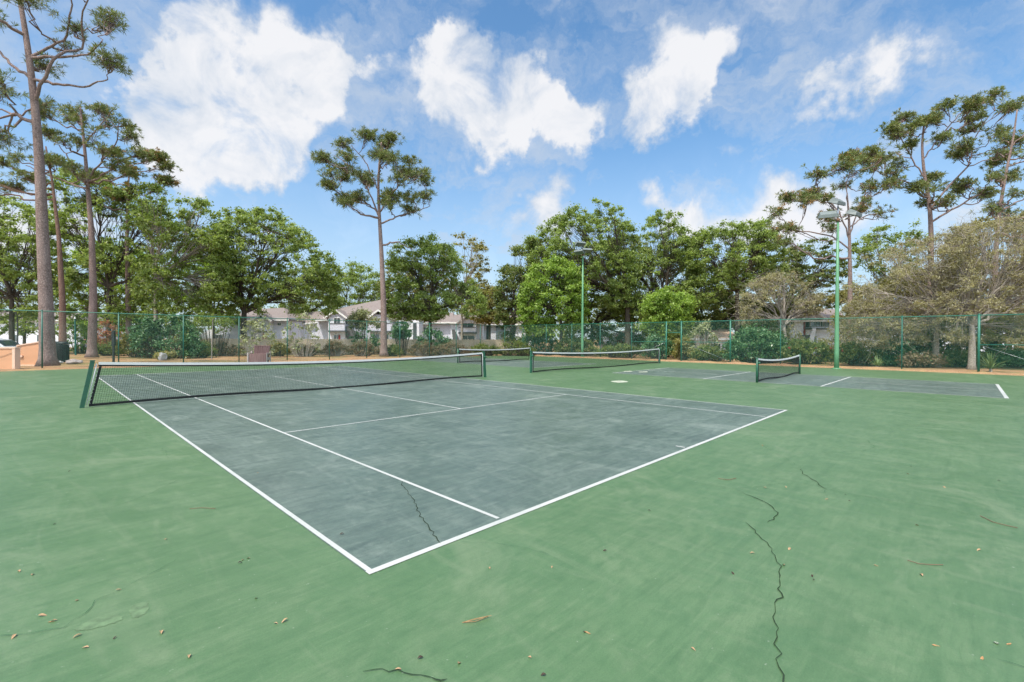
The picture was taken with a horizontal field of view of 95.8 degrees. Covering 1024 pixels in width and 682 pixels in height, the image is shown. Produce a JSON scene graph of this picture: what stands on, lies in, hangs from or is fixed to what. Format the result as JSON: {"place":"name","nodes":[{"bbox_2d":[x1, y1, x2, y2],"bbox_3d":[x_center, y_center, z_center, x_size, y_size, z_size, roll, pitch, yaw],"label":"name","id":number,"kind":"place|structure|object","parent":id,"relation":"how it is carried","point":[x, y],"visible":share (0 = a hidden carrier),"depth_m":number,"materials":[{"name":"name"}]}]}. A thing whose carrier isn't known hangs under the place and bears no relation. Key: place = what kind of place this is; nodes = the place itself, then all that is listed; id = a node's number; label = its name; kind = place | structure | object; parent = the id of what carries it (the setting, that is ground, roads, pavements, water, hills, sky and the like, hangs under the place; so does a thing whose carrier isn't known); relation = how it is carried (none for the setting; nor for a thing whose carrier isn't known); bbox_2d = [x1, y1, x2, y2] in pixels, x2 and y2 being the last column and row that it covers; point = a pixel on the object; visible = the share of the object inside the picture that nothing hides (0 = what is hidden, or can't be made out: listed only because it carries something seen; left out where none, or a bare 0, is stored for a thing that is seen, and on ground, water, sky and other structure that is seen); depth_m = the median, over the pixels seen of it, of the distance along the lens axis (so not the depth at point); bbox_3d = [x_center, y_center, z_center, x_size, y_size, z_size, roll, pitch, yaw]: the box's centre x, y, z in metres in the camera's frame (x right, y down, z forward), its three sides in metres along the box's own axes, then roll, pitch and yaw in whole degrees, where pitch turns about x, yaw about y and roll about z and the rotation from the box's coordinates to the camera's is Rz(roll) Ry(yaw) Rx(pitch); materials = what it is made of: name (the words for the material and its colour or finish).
{"place":"outdoors","nodes":[
{"label":"outdoors","id":0,"kind":"place"},
{"bbox_2d":[0,309,121,346],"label":"apartment house","id":1,"kind":"structure","parent":0,"point":[35,338],"depth_m":74.00,"materials":[{"name":"white paint"}]},
{"bbox_2d":[423,312,484,339],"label":"apartment house","id":2,"kind":"structure","parent":0,"point":[452,319],"depth_m":66.00,"materials":[{"name":"white paint"}]},
{"bbox_2d":[0,355,1023,681],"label":"court surround","id":3,"kind":"object","parent":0,"point":[656,591],"visible":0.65,"depth_m":3.56,"materials":[{"name":"green paint"}]},
{"bbox_2d":[74,613,122,630],"bbox_3d":[-2.470,1.686,2.768,0.144,0.001,0.218,1,0,44],"label":"court patch","id":4,"kind":"object","parent":3,"relation":"on","point":[103,621],"visible":1,"depth_m":2.77,"materials":[{"name":"green paint"}]},
{"bbox_2d":[129,602,148,617],"bbox_3d":[-2.334,1.685,2.902,0.194,0.001,0.101,1,0,44],"label":"court patch","id":5,"kind":"object","parent":3,"relation":"on","point":[138,610],"visible":1,"depth_m":2.90,"materials":[{"name":"green paint"}]},
{"bbox_2d":[247,345,270,361],"bbox_3d":[-16.680,0.878,30.564,1.240,1.155,0.777,0,0,-6],"label":"wooden seat","id":6,"kind":"object","parent":3,"relation":"on","point":[261,352],"visible":0.89,"depth_m":30.50,"materials":[{"name":"wood"}]},
{"bbox_2d":[79,351,486,407],"bbox_3d":[-5.710,1.057,15.684,0.181,1.192,13.114,1,0,44],"label":"tennis net","id":7,"kind":"object","parent":3,"relation":"on","point":[208,364],"visible":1,"depth_m":13.61,"materials":[{"name":"black fabric"}]},
{"bbox_2d":[96,366,784,574],"bbox_3d":[-5.663,1.594,15.611,23.800,0.001,11.030,1,0,44],"label":"tennis court","id":8,"kind":"object","parent":3,"relation":"on","point":[502,459],"visible":0.8,"depth_m":7.79,"materials":[{"name":"concrete"}]},
{"bbox_2d":[99,366,786,573],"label":"tennis lines","id":9,"kind":"object","parent":8,"relation":"on","point":[369,570],"visible":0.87,"depth_m":5.25,"materials":[{"name":"paint"}]},
{"bbox_2d":[457,347,530,362],"bbox_3d":[-1.084,1.024,34.280,0.177,1.065,7.490,1,0,44],"label":"pickleball net","id":10,"kind":"object","parent":3,"relation":"on","point":[478,360],"visible":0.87,"depth_m":34.04,"materials":[{"name":"black fabric"}]},
{"bbox_2d":[420,357,587,367],"bbox_3d":[-1.344,1.505,33.975,13.450,0.001,6.500,1,0,44],"label":"pickleball court","id":11,"kind":"object","parent":3,"relation":"on","point":[520,363],"visible":0.6,"depth_m":32.57,"materials":[{"name":"concrete"}]},
{"bbox_2d":[530,348,659,372],"bbox_3d":[5.713,1.055,27.788,0.181,1.146,13.635,1,0,44],"label":"tennis net","id":12,"kind":"object","parent":3,"relation":"on","point":[532,355],"visible":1,"depth_m":26.56,"materials":[{"name":"black fabric"}]},
{"bbox_2d":[756,354,800,381],"bbox_3d":[12.132,1.176,20.793,0.177,1.045,6.740,1,0,44],"label":"pickleball net","id":13,"kind":"object","parent":3,"relation":"on","point":[767,367],"visible":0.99,"depth_m":20.26,"materials":[{"name":"black fabric"}]},
{"bbox_2d":[618,368,1003,397],"bbox_3d":[12.026,1.647,20.652,13.500,0.001,6.200,1,0,44],"label":"pickleball court","id":14,"kind":"object","parent":3,"relation":"on","point":[964,389],"visible":1,"depth_m":18.81,"materials":[{"name":"concrete"}]},
{"bbox_2d":[0,0,1023,339],"label":"sky","id":15,"kind":"structure","parent":0,"point":[518,111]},
{"bbox_2d":[20,339,1023,375],"bbox_3d":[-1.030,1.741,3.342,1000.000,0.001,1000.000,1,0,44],"label":"ground","id":16,"kind":"structure","parent":0,"point":[348,356],"depth_m":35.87,"materials":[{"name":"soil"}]},
{"bbox_2d":[0,347,20,368],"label":"stucco wall","id":17,"kind":"structure","parent":16,"relation":"on","point":[7,356],"depth_m":24.60,"materials":[{"name":"paint"}]},
{"bbox_2d":[16,341,38,365],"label":"stucco wall","id":18,"kind":"structure","parent":16,"relation":"on","point":[30,350],"depth_m":27.60,"materials":[{"name":"paint"}]},
{"bbox_2d":[0,146,72,341],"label":"pine tree","id":19,"kind":"object","parent":16,"relation":"on","point":[19,187],"visible":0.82,"depth_m":32.89,"materials":[{"name":"green plant"}]},
{"bbox_2d":[0,227,77,343],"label":"oak tree","id":20,"kind":"object","parent":16,"relation":"on","point":[24,331],"visible":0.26,"depth_m":57.75,"materials":[{"name":"green plant"}]},
{"bbox_2d":[0,194,86,340],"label":"oak tree","id":21,"kind":"object","parent":16,"relation":"on","point":[15,274],"visible":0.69,"depth_m":43.76,"materials":[{"name":"green plant"}]},
{"bbox_2d":[57,342,69,361],"bbox_3d":[-29.094,0.711,30.004,0.617,1.340,0.614,1,0,44],"label":"litter bin","id":22,"kind":"object","parent":16,"relation":"on","point":[60,350],"visible":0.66,"depth_m":29.82,"materials":[{"name":"green plastic"}]},
{"bbox_2d":[0,0,134,366],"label":"pine tree","id":23,"kind":"object","parent":16,"relation":"on","point":[44,274],"visible":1,"depth_m":25.29,"materials":[{"name":"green plant"}]},
{"bbox_2d":[67,320,87,352],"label":"shrub","id":24,"kind":"object","parent":16,"relation":"on","point":[83,344],"visible":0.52,"depth_m":46.61,"materials":[{"name":"green plant"}]},
{"bbox_2d":[21,101,157,357],"bbox_3d":[-33.830,-9.139,37.091,9.383,20.905,5.451,0,0,0],"label":"pine tree","id":25,"kind":"object","parent":16,"relation":"on","point":[86,176],"visible":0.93,"depth_m":36.84,"materials":[{"name":"green plant"}]},
{"bbox_2d":[84,319,120,354],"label":"shrub","id":26,"kind":"object","parent":16,"relation":"on","point":[107,333],"visible":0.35,"depth_m":42.54,"materials":[{"name":"brown plant"}]},
{"bbox_2d":[27,159,180,338],"bbox_3d":[-39.832,-7.864,46.149,13.464,18.565,9.562,0,0,11],"label":"oak tree","id":27,"kind":"object","parent":16,"relation":"on","point":[107,279],"visible":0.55,"depth_m":45.28,"materials":[{"name":"green plant"}]},
{"bbox_2d":[97,341,127,355],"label":"shrub","id":28,"kind":"object","parent":16,"relation":"on","point":[102,350],"visible":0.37,"depth_m":41.04,"materials":[{"name":"green plant"}]},
{"bbox_2d":[55,236,174,338],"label":"oak tree","id":29,"kind":"object","parent":16,"relation":"on","point":[116,287],"visible":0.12,"depth_m":54.54,"materials":[{"name":"green plant"}]},
{"bbox_2d":[75,145,181,348],"bbox_3d":[-38.084,-9.166,45.953,9.373,20.845,5.806,0,0,-23],"label":"pine tree","id":30,"kind":"object","parent":16,"relation":"on","point":[168,165],"visible":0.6,"depth_m":45.83,"materials":[{"name":"green plant"}]},
{"bbox_2d":[110,331,157,356],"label":"shrub","id":31,"kind":"object","parent":16,"relation":"on","point":[130,353],"visible":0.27,"depth_m":38.51,"materials":[{"name":"green plant"}]},
{"bbox_2d":[123,312,204,358],"bbox_3d":[-28.148,-0.401,37.477,6.102,3.882,3.647,0,0,3],"label":"shrub","id":32,"kind":"object","parent":16,"relation":"on","point":[168,331],"visible":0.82,"depth_m":37.15,"materials":[{"name":"green plant"}]},
{"bbox_2d":[115,177,238,335],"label":"oak tree","id":33,"kind":"object","parent":16,"relation":"on","point":[158,279],"visible":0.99,"depth_m":41.52,"materials":[{"name":"green plant"}]},
{"bbox_2d":[165,245,247,338],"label":"oak tree","id":34,"kind":"object","parent":16,"relation":"on","point":[215,312],"visible":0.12,"depth_m":55.42,"materials":[{"name":"green plant"}]},
{"bbox_2d":[190,311,235,355],"bbox_3d":[-26.616,-0.667,41.301,4.150,4.039,2.340,0,0,-1],"label":"shrub","id":35,"kind":"object","parent":16,"relation":"on","point":[204,321],"visible":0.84,"depth_m":41.18,"materials":[{"name":"green plant"}]},
{"bbox_2d":[212,341,246,355],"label":"bush","id":36,"kind":"object","parent":16,"relation":"on","point":[228,352],"visible":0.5,"depth_m":41.83,"materials":[{"name":"green plant"}]},
{"bbox_2d":[0,354,501,371],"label":"pine straw mulch","id":37,"kind":"object","parent":16,"relation":"on","point":[58,368],"visible":0.29,"depth_m":25.44,"materials":[{"name":"brown plant"}]},
{"bbox_2d":[0,309,504,368],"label":"chain link fence","id":38,"kind":"object","parent":16,"relation":"on","point":[183,315],"visible":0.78,"depth_m":29.73,"materials":[{"name":"metal"}]},
{"bbox_2d":[199,308,305,344],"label":"apartment house","id":39,"kind":"structure","parent":16,"relation":"on","point":[276,313],"depth_m":61.00,"materials":[{"name":"beige paint"}]},
{"bbox_2d":[237,316,276,356],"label":"sapling","id":40,"kind":"object","parent":16,"relation":"on","point":[272,336],"visible":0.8,"depth_m":39.62,"materials":[{"name":"green plant"}]},
{"bbox_2d":[203,204,349,338],"bbox_3d":[-23.523,-5.882,45.938,13.135,14.777,10.074,0,0,16],"label":"oak tree","id":41,"kind":"object","parent":16,"relation":"on","point":[315,278],"visible":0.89,"depth_m":44.89,"materials":[{"name":"green plant"}]},
{"bbox_2d":[266,341,292,356],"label":"vine bush","id":42,"kind":"object","parent":16,"relation":"on","point":[283,350],"visible":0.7,"depth_m":42.11,"materials":[{"name":"green plant"}]},
{"bbox_2d":[280,310,321,356],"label":"sapling","id":43,"kind":"object","parent":16,"relation":"on","point":[310,335],"visible":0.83,"depth_m":41.40,"materials":[{"name":"green plant"}]},
{"bbox_2d":[273,268,345,315],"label":"oak tree","id":44,"kind":"object","parent":16,"relation":"on","point":[313,308],"visible":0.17,"depth_m":67.52,"materials":[{"name":"green plant"}]},
{"bbox_2d":[319,339,352,355],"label":"bush","id":45,"kind":"object","parent":16,"relation":"on","point":[336,350],"visible":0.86,"depth_m":42.93,"materials":[{"name":"green plant"}]},
{"bbox_2d":[322,257,392,310],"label":"oak tree","id":46,"kind":"object","parent":16,"relation":"on","point":[350,279],"visible":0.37,"depth_m":72.63,"materials":[{"name":"green plant"}]},
{"bbox_2d":[343,306,380,343],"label":"shrub","id":47,"kind":"object","parent":16,"relation":"on","point":[358,316],"visible":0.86,"depth_m":48.62,"materials":[{"name":"green plant"}]},
{"bbox_2d":[302,299,423,348],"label":"apartment house","id":48,"kind":"structure","parent":16,"relation":"on","point":[343,313],"depth_m":63.48,"materials":[{"name":"white paint"}]},
{"bbox_2d":[347,339,379,355],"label":"vine bush","id":49,"kind":"object","parent":16,"relation":"on","point":[374,350],"visible":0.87,"depth_m":43.25,"materials":[{"name":"green plant"}]},
{"bbox_2d":[202,338,528,354],"bbox_3d":[-14.306,0.567,49.061,33.746,1.640,0.161,0,0,-16],"label":"hedge","id":50,"kind":"object","parent":16,"relation":"on","point":[471,342],"visible":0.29,"depth_m":48.22,"materials":[{"name":"green plant"}]},
{"bbox_2d":[310,124,435,355],"bbox_3d":[-12.768,-9.001,42.867,10.375,20.753,10.050,1,0,44],"label":"pine tree","id":51,"kind":"object","parent":16,"relation":"on","point":[388,196],"visible":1,"depth_m":42.35,"materials":[{"name":"green plant"}]},
{"bbox_2d":[388,320,413,354],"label":"shrub","id":52,"kind":"object","parent":16,"relation":"on","point":[405,330],"visible":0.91,"depth_m":45.28,"materials":[{"name":"green plant"}]},
{"bbox_2d":[406,340,439,355],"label":"vine bush","id":53,"kind":"object","parent":16,"relation":"on","point":[418,350],"visible":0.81,"depth_m":43.91,"materials":[{"name":"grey plant"}]},
{"bbox_2d":[373,230,491,344],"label":"oak tree","id":54,"kind":"object","parent":16,"relation":"on","point":[434,312],"visible":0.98,"depth_m":47.09,"materials":[{"name":"green plant"}]},
{"bbox_2d":[414,325,453,354],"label":"shrub","id":55,"kind":"object","parent":16,"relation":"on","point":[437,334],"visible":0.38,"depth_m":45.71,"materials":[{"name":"green plant"}]},
{"bbox_2d":[432,338,470,354],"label":"vine bush","id":56,"kind":"object","parent":16,"relation":"on","point":[446,352],"visible":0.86,"depth_m":44.29,"materials":[{"name":"green plant"}]},
{"bbox_2d":[438,231,493,340],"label":"oak tree","id":57,"kind":"object","parent":16,"relation":"on","point":[476,249],"visible":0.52,"depth_m":61.28,"materials":[{"name":"green plant"}]},
{"bbox_2d":[469,283,509,339],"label":"oak tree","id":58,"kind":"object","parent":16,"relation":"on","point":[480,319],"visible":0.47,"depth_m":59.51,"materials":[{"name":"green plant"}]},
{"bbox_2d":[484,316,530,346],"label":"apartment house","id":59,"kind":"structure","parent":16,"relation":"on","point":[492,329],"depth_m":69.99,"materials":[{"name":"white paint"}]},
{"bbox_2d":[493,339,536,355],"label":"vine bush","id":60,"kind":"object","parent":16,"relation":"on","point":[519,343],"visible":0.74,"depth_m":44.98,"materials":[{"name":"green plant"}]},
{"bbox_2d":[490,236,550,353],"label":"oak tree","id":61,"kind":"object","parent":16,"relation":"on","point":[516,273],"visible":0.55,"depth_m":51.43,"materials":[{"name":"green plant"}]},
{"bbox_2d":[518,333,557,354],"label":"shrub","id":62,"kind":"object","parent":16,"relation":"on","point":[541,345],"visible":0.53,"depth_m":49.01,"materials":[{"name":"green plant"}]},
{"bbox_2d":[85,290,1020,345],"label":"woods","id":63,"kind":"object","parent":16,"relation":"on","point":[218,331],"visible":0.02,"depth_m":97.30,"materials":[{"name":"green plant"}]},
{"bbox_2d":[513,254,594,354],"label":"oak tree","id":64,"kind":"object","parent":16,"relation":"on","point":[559,287],"visible":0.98,"depth_m":46.00,"materials":[{"name":"green plant"}]},
{"bbox_2d":[553,335,599,355],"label":"shrub","id":65,"kind":"object","parent":16,"relation":"on","point":[560,347],"visible":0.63,"depth_m":46.23,"materials":[{"name":"green plant"}]},
{"bbox_2d":[519,197,644,354],"bbox_3d":[7.507,-6.694,50.774,12.470,16.618,12.282,1,0,44],"label":"oak tree","id":66,"kind":"object","parent":16,"relation":"on","point":[596,269],"visible":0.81,"depth_m":49.52,"materials":[{"name":"green plant"}]},
{"bbox_2d":[574,241,591,356],"bbox_3d":[6.531,-3.798,42.949,1.652,10.778,1.059,0,0,-11],"label":"light pole","id":67,"kind":"object","parent":16,"relation":"on","point":[582,251],"visible":0.86,"depth_m":43.09,"materials":[{"name":"metal"}]},
{"bbox_2d":[562,278,648,348],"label":"oak tree","id":68,"kind":"object","parent":16,"relation":"on","point":[602,316],"visible":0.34,"depth_m":55.43,"materials":[{"name":"green plant"}]},
{"bbox_2d":[593,343,646,356],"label":"shrub","id":69,"kind":"object","parent":16,"relation":"on","point":[605,349],"visible":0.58,"depth_m":42.67,"materials":[{"name":"green plant"}]},
{"bbox_2d":[587,232,709,334],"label":"oak tree","id":70,"kind":"object","parent":16,"relation":"on","point":[650,248],"visible":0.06,"depth_m":61.63,"materials":[{"name":"green plant"}]},
{"bbox_2d":[603,208,711,353],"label":"oak tree","id":71,"kind":"object","parent":16,"relation":"on","point":[663,265],"visible":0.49,"depth_m":51.81,"materials":[{"name":"green plant"}]},
{"bbox_2d":[640,331,676,358],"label":"shrub","id":72,"kind":"object","parent":16,"relation":"on","point":[662,347],"visible":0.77,"depth_m":40.27,"materials":[{"name":"green plant"}]},
{"bbox_2d":[632,283,700,357],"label":"oak tree","id":73,"kind":"object","parent":16,"relation":"on","point":[672,309],"visible":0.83,"depth_m":42.84,"materials":[{"name":"green plant"}]},
{"bbox_2d":[670,335,692,359],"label":"shrub","id":74,"kind":"object","parent":16,"relation":"on","point":[677,349],"visible":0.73,"depth_m":38.37,"materials":[{"name":"green plant"}]},
{"bbox_2d":[667,325,698,357],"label":"shrub","id":75,"kind":"object","parent":16,"relation":"on","point":[674,336],"visible":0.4,"depth_m":41.93,"materials":[{"name":"green plant"}]},
{"bbox_2d":[669,328,734,353],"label":"house","id":76,"kind":"structure","parent":16,"relation":"on","point":[724,338],"depth_m":52.55,"materials":[{"name":"white paint"}]},
{"bbox_2d":[686,318,720,359],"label":"shrub","id":77,"kind":"object","parent":16,"relation":"on","point":[700,329],"visible":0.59,"depth_m":37.83,"materials":[{"name":"green plant"}]},
{"bbox_2d":[689,344,727,361],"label":"shrub","id":78,"kind":"object","parent":16,"relation":"on","point":[705,353],"visible":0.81,"depth_m":36.78,"materials":[{"name":"green plant"}]},
{"bbox_2d":[683,289,778,331],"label":"oak tree","id":79,"kind":"object","parent":16,"relation":"on","point":[722,317],"visible":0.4,"depth_m":54.53,"materials":[{"name":"green plant"}]},
{"bbox_2d":[680,216,793,354],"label":"oak tree","id":80,"kind":"object","parent":16,"relation":"on","point":[731,266],"visible":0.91,"depth_m":48.80,"materials":[{"name":"green plant"}]},
{"bbox_2d":[720,323,792,362],"bbox_3d":[18.352,0.258,34.419,5.596,3.164,3.251,0,0,4],"label":"shrub","id":81,"kind":"object","parent":16,"relation":"on","point":[759,348],"visible":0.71,"depth_m":33.96,"materials":[{"name":"green plant"}]},
{"bbox_2d":[738,312,783,358],"bbox_3d":[20.637,-0.434,37.936,4.072,4.070,2.358,0,0,8],"label":"shrub","id":82,"kind":"object","parent":16,"relation":"on","point":[771,326],"visible":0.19,"depth_m":37.79,"materials":[{"name":"green plant"}]},
{"bbox_2d":[505,314,1023,372],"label":"chain link fence","id":83,"kind":"object","parent":16,"relation":"on","point":[902,344],"visible":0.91,"depth_m":29.57,"materials":[{"name":"metal"}]},
{"bbox_2d":[725,262,834,342],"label":"mossy tree","id":84,"kind":"object","parent":16,"relation":"on","point":[813,298],"visible":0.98,"depth_m":35.74,"materials":[{"name":"brown plant"}]},
{"bbox_2d":[747,309,842,353],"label":"apartment house","id":85,"kind":"structure","parent":16,"relation":"on","point":[810,329],"depth_m":55.38,"materials":[{"name":"white paint"}]},
{"bbox_2d":[748,236,854,334],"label":"oak tree","id":86,"kind":"object","parent":16,"relation":"on","point":[794,257],"visible":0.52,"depth_m":51.40,"materials":[{"name":"green plant"}]},
{"bbox_2d":[776,335,833,363],"bbox_3d":[21.286,0.652,33.569,4.678,2.257,2.573,0,0,-11],"label":"shrub","id":87,"kind":"object","parent":16,"relation":"on","point":[803,348],"visible":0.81,"depth_m":33.13,"materials":[{"name":"green plant"}]},
{"bbox_2d":[763,146,906,360],"bbox_3d":[24.805,-6.879,36.197,10.775,17.099,5.902,0,0,5],"label":"pine tree","id":88,"kind":"object","parent":16,"relation":"on","point":[813,194],"visible":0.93,"depth_m":35.63,"materials":[{"name":"green plant"}]},
{"bbox_2d":[818,197,861,368],"bbox_3d":[19.286,-3.360,27.299,2.586,10.207,1.176,0,0,1],"label":"light pole","id":89,"kind":"object","parent":16,"relation":"on","point":[835,213],"visible":0.99,"depth_m":27.30,"materials":[{"name":"metal"}]},
{"bbox_2d":[829,339,884,365],"bbox_3d":[23.774,0.757,31.531,3.757,1.860,2.482,0,0,0],"label":"shrub","id":90,"kind":"object","parent":16,"relation":"on","point":[850,351],"visible":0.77,"depth_m":31.10,"materials":[{"name":"green plant"}]},
{"bbox_2d":[826,265,946,340],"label":"oak tree","id":91,"kind":"object","parent":16,"relation":"on","point":[845,292],"visible":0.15,"depth_m":43.05,"materials":[{"name":"green plant"}]},
{"bbox_2d":[831,286,946,352],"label":"mossy tree","id":92,"kind":"object","parent":16,"relation":"on","point":[869,310],"visible":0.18,"depth_m":32.37,"materials":[{"name":"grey plant"}]},
{"bbox_2d":[846,218,937,337],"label":"oak tree","id":93,"kind":"object","parent":16,"relation":"on","point":[867,239],"visible":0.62,"depth_m":45.58,"materials":[{"name":"green plant"}]},
{"bbox_2d":[870,335,918,365],"bbox_3d":[25.558,0.691,31.063,3.169,2.258,2.337,0,0,10],"label":"shrub","id":94,"kind":"object","parent":16,"relation":"on","point":[886,360],"visible":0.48,"depth_m":30.66,"materials":[{"name":"green plant"}]},
{"bbox_2d":[894,350,947,367],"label":"shrub","id":95,"kind":"object","parent":16,"relation":"on","point":[932,362],"visible":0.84,"depth_m":29.29,"materials":[{"name":"green plant"}]},
{"bbox_2d":[827,220,1017,366],"bbox_3d":[26.348,-3.082,30.584,7.325,9.814,11.272,2,2,79],"label":"mossy tree","id":96,"kind":"object","parent":16,"relation":"on","point":[913,308],"visible":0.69,"depth_m":30.01,"materials":[{"name":"brown plant"}]},
{"bbox_2d":[857,85,1023,332],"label":"pine tree","id":97,"kind":"object","parent":16,"relation":"on","point":[894,130],"visible":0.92,"depth_m":37.31,"materials":[{"name":"green plant"}]},
{"bbox_2d":[896,305,1023,365],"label":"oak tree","id":98,"kind":"object","parent":16,"relation":"on","point":[987,333],"visible":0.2,"depth_m":31.55,"materials":[{"name":"green plant"}]},
{"bbox_2d":[941,345,988,367],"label":"shrub","id":99,"kind":"object","parent":16,"relation":"on","point":[954,360],"visible":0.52,"depth_m":30.04,"materials":[{"name":"green plant"}]},
{"bbox_2d":[924,205,1023,369],"bbox_3d":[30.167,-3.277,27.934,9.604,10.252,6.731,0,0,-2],"label":"mossy tree","id":100,"kind":"object","parent":16,"relation":"on","point":[992,302],"visible":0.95,"depth_m":27.71,"materials":[{"name":"grey plant"}]},
{"bbox_2d":[970,109,1023,317],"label":"pine tree","id":101,"kind":"object","parent":16,"relation":"on","point":[996,208],"visible":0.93,"depth_m":34.00,"materials":[{"name":"green plant"}]},
{"bbox_2d":[976,342,1023,367],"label":"shrub","id":102,"kind":"object","parent":16,"relation":"on","point":[1015,361],"visible":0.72,"depth_m":29.53,"materials":[{"name":"green plant"}]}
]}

